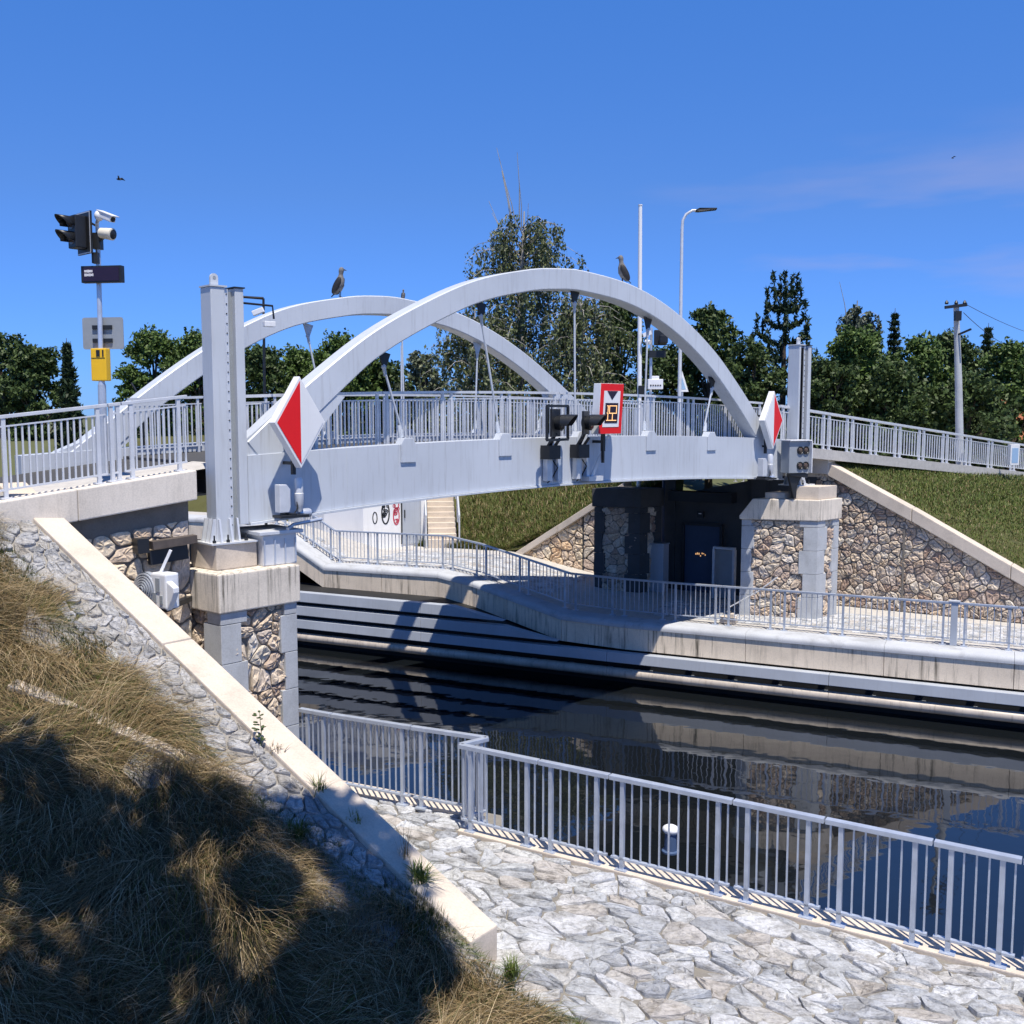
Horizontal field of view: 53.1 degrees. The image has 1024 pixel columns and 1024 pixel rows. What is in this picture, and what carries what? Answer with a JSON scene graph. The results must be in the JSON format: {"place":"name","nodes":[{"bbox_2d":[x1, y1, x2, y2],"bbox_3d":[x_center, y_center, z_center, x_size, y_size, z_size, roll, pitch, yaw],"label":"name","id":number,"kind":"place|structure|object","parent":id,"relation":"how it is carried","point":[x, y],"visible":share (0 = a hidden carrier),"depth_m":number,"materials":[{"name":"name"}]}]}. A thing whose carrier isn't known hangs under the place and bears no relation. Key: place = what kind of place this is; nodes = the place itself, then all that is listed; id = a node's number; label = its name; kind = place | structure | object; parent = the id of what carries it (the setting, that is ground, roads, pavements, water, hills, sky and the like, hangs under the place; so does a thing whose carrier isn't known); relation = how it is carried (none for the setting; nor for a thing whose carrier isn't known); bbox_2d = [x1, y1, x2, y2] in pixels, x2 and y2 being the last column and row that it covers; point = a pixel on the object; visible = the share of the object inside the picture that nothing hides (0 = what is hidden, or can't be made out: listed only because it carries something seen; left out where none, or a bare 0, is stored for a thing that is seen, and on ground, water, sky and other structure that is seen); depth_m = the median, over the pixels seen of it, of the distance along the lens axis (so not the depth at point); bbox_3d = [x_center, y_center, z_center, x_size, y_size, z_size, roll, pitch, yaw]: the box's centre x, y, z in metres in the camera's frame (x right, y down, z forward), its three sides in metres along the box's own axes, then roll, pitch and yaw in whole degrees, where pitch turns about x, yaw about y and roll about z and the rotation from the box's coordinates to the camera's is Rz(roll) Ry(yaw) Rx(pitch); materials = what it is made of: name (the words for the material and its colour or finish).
{"place":"outdoors","nodes":[
{"label":"outdoors","id":0,"kind":"place"},
{"bbox_2d":[0,459,205,492],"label":"road","id":1,"kind":"structure","parent":0,"point":[193,465],"depth_m":17.33,"materials":[{"name":"concrete"}]},
{"bbox_2d":[54,209,124,475],"bbox_3d":[-6.281,-2.530,15.442,0.933,3.979,0.520,0,5,0],"label":"signal mast","id":2,"kind":"object","parent":1,"relation":"on","point":[102,336],"visible":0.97,"depth_m":15.46,"materials":[{"name":"metal"}]},
{"bbox_2d":[0,495,422,912],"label":"slope paving","id":3,"kind":"structure","parent":0,"point":[56,563],"depth_m":11.95,"materials":[{"name":"stone"}]},
{"bbox_2d":[393,855,452,886],"bbox_3d":[-0.945,3.657,10.418,0.686,0.344,0.613,-3,6,-28],"label":"grass tuft","id":4,"kind":"object","parent":3,"relation":"on","point":[418,874],"visible":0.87,"depth_m":10.41,"materials":[{"name":"green plant"}]},
{"bbox_2d":[0,492,503,990],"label":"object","id":5,"kind":"object","parent":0,"point":[342,876],"visible":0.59,"depth_m":10.68,"materials":[{"name":"grey stone"}]},
{"bbox_2d":[272,813,320,841],"bbox_3d":[-2.195,3.224,10.490,0.508,0.316,0.542,4,7,33],"label":"grass tuft","id":6,"kind":"object","parent":5,"relation":"on","point":[297,831],"visible":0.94,"depth_m":10.50,"materials":[{"name":"green plant"}]},
{"bbox_2d":[0,511,592,1023],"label":"grass slope","id":7,"kind":"structure","parent":0,"point":[178,936],"depth_m":9.37,"materials":[{"name":"brown plant"}]},
{"bbox_2d":[7,679,252,790],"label":"edging kerb","id":8,"kind":"structure","parent":7,"relation":"on","point":[119,728],"depth_m":10.99,"materials":[{"name":"concrete"}]},
{"bbox_2d":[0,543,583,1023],"bbox_3d":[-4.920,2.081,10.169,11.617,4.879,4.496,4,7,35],"label":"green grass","id":9,"kind":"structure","parent":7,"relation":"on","point":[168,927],"depth_m":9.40,"materials":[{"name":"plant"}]},
{"bbox_2d":[489,948,530,985],"bbox_3d":[-0.009,4.306,9.705,0.478,0.279,0.484,-5,7,-41],"label":"grass tuft","id":10,"kind":"object","parent":7,"relation":"on","point":[513,973],"visible":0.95,"depth_m":9.72,"materials":[{"name":"green plant"}]},
{"bbox_2d":[137,434,683,550],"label":"bank","id":11,"kind":"structure","parent":0,"point":[199,504],"depth_m":38.35,"materials":[{"name":"green plant"}]},
{"bbox_2d":[50,338,86,448],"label":"conifer tree","id":12,"kind":"object","parent":11,"relation":"on","point":[69,393],"visible":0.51,"depth_m":47.48,"materials":[{"name":"green plant"}]},
{"bbox_2d":[424,496,459,547],"bbox_3d":[-2.650,-0.628,37.875,1.230,3.731,4.410,-1,6,-6],"label":"outdoor stairs","id":13,"kind":"structure","parent":11,"relation":"on","point":[439,516],"depth_m":36.83,"materials":[{"name":"concrete"}]},
{"bbox_2d":[446,150,612,432],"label":"birch tree","id":14,"kind":"object","parent":11,"relation":"on","point":[542,253],"visible":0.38,"depth_m":48.31,"materials":[{"name":"green plant"}]},
{"bbox_2d":[522,293,636,435],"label":"birch tree","id":15,"kind":"object","parent":11,"relation":"on","point":[564,344],"visible":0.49,"depth_m":45.77,"materials":[{"name":"green plant"}]},
{"bbox_2d":[587,301,669,435],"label":"deciduous tree","id":16,"kind":"object","parent":11,"relation":"on","point":[631,323],"visible":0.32,"depth_m":48.72,"materials":[{"name":"green plant"}]},
{"bbox_2d":[637,204,643,486],"bbox_3d":[4.090,-4.217,32.735,0.246,10.956,0.195,0,5,0],"label":"white pole","id":17,"kind":"object","parent":11,"relation":"on","point":[640,388],"visible":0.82,"depth_m":32.55,"materials":[{"name":"metal"}]},
{"bbox_2d":[642,327,667,480],"bbox_3d":[4.520,-2.293,32.673,0.785,7.137,0.605,0,5,0],"label":"signal mast","id":18,"kind":"object","parent":11,"relation":"on","point":[656,382],"visible":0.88,"depth_m":32.44,"materials":[{"name":"metal"}]},
{"bbox_2d":[677,208,716,435],"bbox_3d":[6.045,-4.357,33.740,1.182,11.043,0.276,0,5,0],"label":"street lamp","id":19,"kind":"object","parent":11,"relation":"on","point":[681,294],"visible":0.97,"depth_m":33.44,"materials":[{"name":"metal"}]},
{"bbox_2d":[0,416,934,549],"bbox_3d":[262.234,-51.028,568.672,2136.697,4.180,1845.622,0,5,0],"label":"ground","id":20,"kind":"structure","parent":0,"point":[690,485],"depth_m":54.67,"materials":[{"name":"green plant"}]},
{"bbox_2d":[0,332,58,437],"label":"deciduous tree","id":21,"kind":"object","parent":20,"relation":"on","point":[7,349],"visible":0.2,"depth_m":61.14,"materials":[{"name":"green plant"}]},
{"bbox_2d":[0,343,61,440],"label":"deciduous tree","id":22,"kind":"object","parent":20,"relation":"on","point":[33,369],"visible":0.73,"depth_m":57.17,"materials":[{"name":"green plant"}]},
{"bbox_2d":[112,323,193,437],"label":"deciduous tree","id":23,"kind":"object","parent":20,"relation":"on","point":[150,346],"visible":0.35,"depth_m":58.59,"materials":[{"name":"green plant"}]},
{"bbox_2d":[148,326,250,435],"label":"deciduous tree","id":24,"kind":"object","parent":20,"relation":"on","point":[191,342],"visible":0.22,"depth_m":57.06,"materials":[{"name":"green plant"}]},
{"bbox_2d":[243,296,267,524],"bbox_3d":[-7.471,-2.356,29.854,0.690,7.799,0.205,0,5,0],"label":"street lamp","id":25,"kind":"object","parent":20,"relation":"on","point":[258,311],"visible":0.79,"depth_m":29.63,"materials":[{"name":"metal"}]},
{"bbox_2d":[245,343,290,427],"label":"deciduous tree","id":26,"kind":"object","parent":20,"relation":"on","point":[254,364],"visible":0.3,"depth_m":54.70,"materials":[{"name":"green plant"}]},
{"bbox_2d":[269,342,332,416],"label":"deciduous tree","id":27,"kind":"object","parent":20,"relation":"on","point":[294,358],"visible":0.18,"depth_m":58.36,"materials":[{"name":"green plant"}]},
{"bbox_2d":[302,327,382,434],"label":"deciduous tree","id":28,"kind":"object","parent":20,"relation":"on","point":[337,341],"visible":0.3,"depth_m":57.21,"materials":[{"name":"green plant"}]},
{"bbox_2d":[355,359,428,433],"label":"deciduous tree","id":29,"kind":"object","parent":20,"relation":"on","point":[394,375],"visible":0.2,"depth_m":58.64,"materials":[{"name":"green plant"}]},
{"bbox_2d":[393,350,443,432],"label":"deciduous tree","id":30,"kind":"object","parent":20,"relation":"on","point":[414,359],"visible":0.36,"depth_m":53.23,"materials":[{"name":"green plant"}]},
{"bbox_2d":[414,306,538,432],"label":"birch tree","id":31,"kind":"object","parent":20,"relation":"on","point":[483,378],"visible":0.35,"depth_m":46.02,"materials":[{"name":"green plant"}]},
{"bbox_2d":[628,342,705,435],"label":"deciduous tree","id":32,"kind":"object","parent":20,"relation":"on","point":[671,358],"visible":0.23,"depth_m":52.72,"materials":[{"name":"green plant"}]},
{"bbox_2d":[667,300,745,488],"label":"deciduous tree","id":33,"kind":"object","parent":20,"relation":"on","point":[711,320],"visible":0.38,"depth_m":51.18,"materials":[{"name":"green plant"}]},
{"bbox_2d":[709,336,787,480],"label":"deciduous tree","id":34,"kind":"object","parent":20,"relation":"on","point":[751,384],"visible":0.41,"depth_m":47.27,"materials":[{"name":"green plant"}]},
{"bbox_2d":[750,269,819,433],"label":"pine tree","id":35,"kind":"object","parent":20,"relation":"on","point":[785,308],"visible":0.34,"depth_m":50.98,"materials":[{"name":"green plant"}]},
{"bbox_2d":[809,352,868,452],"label":"deciduous tree","id":36,"kind":"object","parent":20,"relation":"on","point":[824,393],"visible":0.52,"depth_m":43.00,"materials":[{"name":"green plant"}]},
{"bbox_2d":[834,282,882,452],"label":"willow tree","id":37,"kind":"object","parent":20,"relation":"on","point":[851,317],"visible":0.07,"depth_m":52.98,"materials":[{"name":"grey plant"}]},
{"bbox_2d":[819,324,899,452],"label":"deciduous tree","id":38,"kind":"object","parent":20,"relation":"on","point":[853,347],"visible":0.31,"depth_m":44.82,"materials":[{"name":"green plant"}]},
{"bbox_2d":[885,313,902,357],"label":"conifer tree","id":39,"kind":"object","parent":20,"relation":"on","point":[894,337],"visible":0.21,"depth_m":55.19,"materials":[{"name":"green plant"}]},
{"bbox_2d":[860,355,945,459],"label":"deciduous tree","id":40,"kind":"object","parent":20,"relation":"on","point":[886,391],"visible":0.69,"depth_m":42.27,"materials":[{"name":"green plant"}]},
{"bbox_2d":[884,330,969,457],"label":"deciduous tree","id":41,"kind":"object","parent":20,"relation":"on","point":[928,356],"visible":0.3,"depth_m":46.57,"materials":[{"name":"green plant"}]},
{"bbox_2d":[928,327,987,464],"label":"deciduous tree","id":42,"kind":"object","parent":20,"relation":"on","point":[969,354],"visible":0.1,"depth_m":50.99,"materials":[{"name":"green plant"}]},
{"bbox_2d":[944,300,971,464],"bbox_3d":[15.253,-4.206,35.212,0.892,6.060,0.644,3,6,27],"label":"utility pole","id":43,"kind":"object","parent":20,"relation":"on","point":[957,313],"visible":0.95,"depth_m":35.12,"materials":[{"name":"grey concrete"}]},
{"bbox_2d":[921,369,1022,468],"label":"deciduous tree","id":44,"kind":"object","parent":20,"relation":"on","point":[992,417],"visible":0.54,"depth_m":41.99,"materials":[{"name":"green plant"}]},
{"bbox_2d":[972,323,1005,464],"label":"conifer tree","id":45,"kind":"object","parent":20,"relation":"on","point":[987,342],"visible":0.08,"depth_m":57.25,"materials":[{"name":"green plant"}]},
{"bbox_2d":[975,335,1023,471],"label":"deciduous tree","id":46,"kind":"object","parent":20,"relation":"on","point":[1004,361],"visible":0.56,"depth_m":46.38,"materials":[{"name":"green plant"}]},
{"bbox_2d":[0,0,1023,415],"label":"sky","id":47,"kind":"structure","parent":0,"point":[270,148],"materials":[{"name":"blue"}]},
{"bbox_2d":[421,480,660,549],"bbox_3d":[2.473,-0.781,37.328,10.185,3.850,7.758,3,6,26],"label":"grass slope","id":48,"kind":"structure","parent":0,"point":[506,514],"depth_m":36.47,"materials":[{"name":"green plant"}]},
{"bbox_2d":[188,511,1023,650],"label":"promenade","id":49,"kind":"structure","parent":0,"point":[638,599],"depth_m":29.52,"materials":[{"name":"grey concrete"}]},
{"bbox_2d":[289,500,424,548],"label":"service building","id":50,"kind":"structure","parent":49,"relation":"on","point":[408,517],"depth_m":36.02,"materials":[{"name":"white paint"}]},
{"bbox_2d":[402,501,419,543],"bbox_3d":[-3.567,0.075,36.249,0.664,2.100,0.078,-3,6,-30],"label":"door","id":51,"kind":"structure","parent":50,"relation":"in","point":[410,510],"depth_m":36.28,"materials":[{"name":"paint"}]},
{"bbox_2d":[515,481,630,569],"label":"wing wall","id":52,"kind":"structure","parent":49,"relation":"on","point":[561,543],"depth_m":33.73,"materials":[{"name":"stone"}]},
{"bbox_2d":[592,487,663,592],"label":"bridge pier","id":53,"kind":"structure","parent":49,"relation":"on","point":[627,524],"depth_m":31.01,"materials":[{"name":"stone"}]},
{"bbox_2d":[649,542,669,591],"bbox_3d":[4.496,1.679,31.321,0.500,1.487,0.440,4,6,33],"label":"control cabinet","id":54,"kind":"object","parent":49,"relation":"on","point":[659,556],"visible":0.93,"depth_m":31.14,"materials":[{"name":"metal"}]},
{"bbox_2d":[307,537,1023,646],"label":"paving setts","id":55,"kind":"structure","parent":49,"relation":"on","point":[705,612],"depth_m":28.09,"materials":[{"name":"grey stone"}]},
{"bbox_2d":[581,473,826,595],"bbox_3d":[4.385,0.298,32.036,11.000,4.300,1.100,4,6,33],"label":"bridge abutment","id":56,"kind":"object","parent":49,"relation":"on","point":[691,538],"visible":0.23,"depth_m":31.05,"materials":[{"name":"paint"}]},
{"bbox_2d":[684,525,719,592],"bbox_3d":[5.776,1.430,31.123,1.120,2.020,0.056,4,6,33],"label":"door","id":57,"kind":"structure","parent":56,"relation":"in","point":[700,541],"depth_m":31.15,"materials":[{"name":"blue paint"}]},
{"bbox_2d":[711,546,736,599],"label":"control cabinet","id":58,"kind":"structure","parent":49,"relation":"on","point":[723,565],"depth_m":29.98,"materials":[{"name":"grey metal"}]},
{"bbox_2d":[812,459,1023,623],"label":"wing wall","id":59,"kind":"structure","parent":49,"relation":"on","point":[891,545],"depth_m":27.90,"materials":[{"name":"stone"}]},
{"bbox_2d":[949,600,960,645],"bbox_3d":[10.340,2.596,23.955,0.240,1.065,0.140,3,6,25],"label":"gate post","id":60,"kind":"object","parent":49,"relation":"on","point":[953,623],"visible":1,"depth_m":23.91,"materials":[{"name":"metal"}]},
{"bbox_2d":[958,602,1023,651],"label":"promenade railing","id":61,"kind":"object","parent":49,"relation":"on","point":[1010,608],"visible":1,"depth_m":23.58,"materials":[{"name":"metal"}]},
{"bbox_2d":[297,571,1023,957],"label":"water","id":62,"kind":"structure","parent":0,"point":[955,781],"depth_m":20.63,"materials":[{"name":"black liquid"}]},
{"bbox_2d":[662,824,679,854],"bbox_3d":[1.971,4.051,12.719,0.220,0.350,0.220,0,5,0],"label":"mooring bollard","id":63,"kind":"object","parent":62,"relation":"in","point":[673,839],"visible":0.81,"depth_m":12.66,"materials":[{"name":"grey metal"}]},
{"bbox_2d":[360,796,1023,1023],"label":"quay paving","id":64,"kind":"structure","parent":0,"point":[696,923],"depth_m":10.24,"materials":[{"name":"grey stone"}]},
{"bbox_2d":[298,707,488,828],"bbox_3d":[-1.765,3.497,14.101,3.112,1.150,0.476,3,6,26],"label":"canal railing","id":65,"kind":"object","parent":64,"relation":"on","point":[477,740],"visible":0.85,"depth_m":14.12,"materials":[{"name":"metal"}]},
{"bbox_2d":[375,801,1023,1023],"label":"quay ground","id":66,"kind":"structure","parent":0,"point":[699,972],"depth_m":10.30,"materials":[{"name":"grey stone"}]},
{"bbox_2d":[0,469,196,638],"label":"approach abutment","id":67,"kind":"object","parent":66,"relation":"on","point":[109,521],"visible":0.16,"depth_m":15.37,"materials":[{"name":"concrete"}]},
{"bbox_2d":[0,395,187,499],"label":"approach railing","id":68,"kind":"object","parent":67,"relation":"on","point":[131,429],"visible":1,"depth_m":15.11,"materials":[{"name":"metal"}]},
{"bbox_2d":[134,549,191,612],"bbox_3d":[-5.282,0.994,15.396,0.723,0.966,1.508,-1,6,-10],"label":"cable winch","id":69,"kind":"object","parent":67,"relation":"attached to","point":[160,589],"visible":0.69,"depth_m":14.90,"materials":[{"name":"white paint"}]},
{"bbox_2d":[132,534,197,564],"bbox_3d":[-5.306,0.584,15.687,0.920,0.420,0.270,-5,7,-43],"label":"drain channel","id":70,"kind":"object","parent":67,"relation":"attached to","point":[160,548],"visible":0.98,"depth_m":15.61,"materials":[{"name":"metal"}]},
{"bbox_2d":[190,542,299,738],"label":"bridge pier","id":71,"kind":"structure","parent":66,"relation":"on","point":[244,616],"depth_m":16.32,"materials":[{"name":"concrete"}]},
{"bbox_2d":[198,273,257,545],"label":"guide tower","id":72,"kind":"structure","parent":71,"relation":"on","point":[223,347],"depth_m":16.20,"materials":[{"name":"paint"}]},
{"bbox_2d":[240,517,322,565],"bbox_3d":[-3.885,0.464,17.195,1.305,0.701,1.025,-5,7,-43],"label":"bearing housing","id":73,"kind":"object","parent":71,"relation":"on","point":[276,544],"visible":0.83,"depth_m":16.72,"materials":[{"name":"metal"}]},
{"bbox_2d":[0,482,496,964],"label":"wing wall","id":74,"kind":"structure","parent":66,"relation":"on","point":[375,833],"depth_m":11.70,"materials":[{"name":"concrete"}]},
{"bbox_2d":[344,781,1023,978],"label":"quay edge","id":75,"kind":"object","parent":66,"relation":"on","point":[928,945],"visible":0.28,"depth_m":11.47,"materials":[{"name":"concrete"}]},
{"bbox_2d":[458,743,1023,969],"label":"canal railing","id":76,"kind":"object","parent":75,"relation":"on","point":[916,840],"visible":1,"depth_m":11.29,"materials":[{"name":"metal"}]},
{"bbox_2d":[739,485,841,618],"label":"bridge pier","id":77,"kind":"structure","parent":0,"point":[789,541],"depth_m":27.20,"materials":[{"name":"stone"}]},
{"bbox_2d":[15,268,783,524],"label":"arch bridge","id":78,"kind":"structure","parent":77,"relation":"on","point":[338,471],"depth_m":20.73,"materials":[{"name":"paint"}]},
{"bbox_2d":[272,477,311,518],"bbox_3d":[-3.594,-0.229,16.841,0.703,0.685,0.400,-5,7,-43],"label":"navigation lamp","id":79,"kind":"object","parent":78,"relation":"attached to","point":[282,501],"visible":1,"depth_m":16.68,"materials":[{"name":"metal"}]},
{"bbox_2d":[269,376,324,474],"bbox_3d":[-3.482,-1.395,16.596,0.794,1.588,0.842,0,5,0],"label":"diamond sign","id":80,"kind":"object","parent":78,"relation":"attached to","point":[296,422],"visible":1,"depth_m":16.50,"materials":[{"name":"metal"}]},
{"bbox_2d":[540,405,577,482],"bbox_3d":[0.934,-1.372,20.849,0.705,1.614,0.866,-1,6,-11],"label":"hooded signal lamp","id":81,"kind":"object","parent":78,"relation":"attached to","point":[550,451],"visible":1,"depth_m":20.82,"materials":[{"name":"metal"}]},
{"bbox_2d":[570,411,606,480],"bbox_3d":[1.598,-1.362,21.401,0.524,1.489,0.849,-3,6,-30],"label":"hooded signal lamp","id":82,"kind":"object","parent":78,"relation":"attached to","point":[579,450],"visible":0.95,"depth_m":21.45,"materials":[{"name":"metal"}]},
{"bbox_2d":[581,383,623,480],"bbox_3d":[1.915,-1.699,21.840,0.819,2.058,0.547,-5,7,-43],"label":"clearance sign","id":83,"kind":"object","parent":78,"relation":"attached to","point":[608,399],"visible":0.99,"depth_m":21.62,"materials":[{"name":"red metal"}]},
{"bbox_2d":[756,454,776,479],"bbox_3d":[6.504,-1.141,26.158,0.703,0.685,0.400,-5,7,-43],"label":"navigation lamp","id":84,"kind":"object","parent":78,"relation":"attached to","point":[765,466],"visible":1,"depth_m":25.98,"materials":[{"name":"metal"}]},
{"bbox_2d":[757,391,782,453],"bbox_3d":[6.619,-2.290,26.205,0.794,1.588,0.842,0,5,0],"label":"diamond sign","id":85,"kind":"object","parent":78,"relation":"attached to","point":[770,420],"visible":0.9,"depth_m":26.08,"materials":[{"name":"white metal"}]},
{"bbox_2d":[778,337,814,485],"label":"guide tower","id":86,"kind":"structure","parent":77,"relation":"on","point":[799,385],"depth_m":27.24,"materials":[{"name":"paint"}]},
{"bbox_2d":[780,439,812,498],"bbox_3d":[7.430,-1.119,26.821,0.740,1.542,0.440,-3,6,-28],"label":"four lamp box","id":87,"kind":"object","parent":77,"relation":"attached to","point":[796,459],"visible":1,"depth_m":26.72,"materials":[{"name":"grey paint"}]},
{"bbox_2d":[813,448,1023,477],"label":"road","id":88,"kind":"structure","parent":0,"point":[838,456],"depth_m":31.34,"materials":[{"name":"grey concrete"}]},
{"bbox_2d":[779,405,1023,470],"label":"approach railing","id":89,"kind":"object","parent":88,"relation":"on","point":[870,438],"visible":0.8,"depth_m":31.66,"materials":[{"name":"metal"}]},
{"bbox_2d":[835,461,1023,568],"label":"embankment turf","id":90,"kind":"structure","parent":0,"point":[988,534],"depth_m":29.37,"materials":[{"name":"green plant"}]},
{"bbox_2d":[1007,444,1019,464],"bbox_3d":[17.614,-2.011,35.969,0.320,0.720,0.246,0,5,0],"label":"meter box","id":91,"kind":"object","parent":90,"relation":"on","point":[1013,452],"visible":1,"depth_m":35.86,"materials":[{"name":"white paint"}]},
{"label":"ground","id":92,"kind":"structure","parent":0,"visible":0},
{"bbox_2d":[188,514,1023,728],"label":"canal wall","id":93,"kind":"structure","parent":92,"relation":"on","point":[986,668],"depth_m":26.48,"materials":[{"name":"concrete"}]},
{"bbox_2d":[299,591,505,620],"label":"fender beam","id":94,"kind":"structure","parent":93,"relation":"attached to","point":[454,610],"depth_m":29.43,"materials":[{"name":"paint"}]},
{"bbox_2d":[297,604,559,640],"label":"fender beam","id":95,"kind":"structure","parent":93,"relation":"attached to","point":[420,621],"depth_m":29.11,"materials":[{"name":"paint"}]},
{"bbox_2d":[275,515,951,644],"bbox_3d":[0.611,1.157,28.914,21.802,2.985,0.853,3,6,29],"label":"promenade railing","id":96,"kind":"object","parent":93,"relation":"on","point":[770,622],"visible":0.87,"depth_m":27.43,"materials":[{"name":"metal"}]},
{"bbox_2d":[297,618,1023,706],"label":"fender beam","id":97,"kind":"structure","parent":93,"relation":"attached to","point":[994,696],"depth_m":25.84,"materials":[{"name":"paint"}]},
{"bbox_2d":[297,632,1023,723],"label":"fender beam","id":98,"kind":"structure","parent":93,"relation":"attached to","point":[976,712],"depth_m":25.89,"materials":[{"name":"metal"}]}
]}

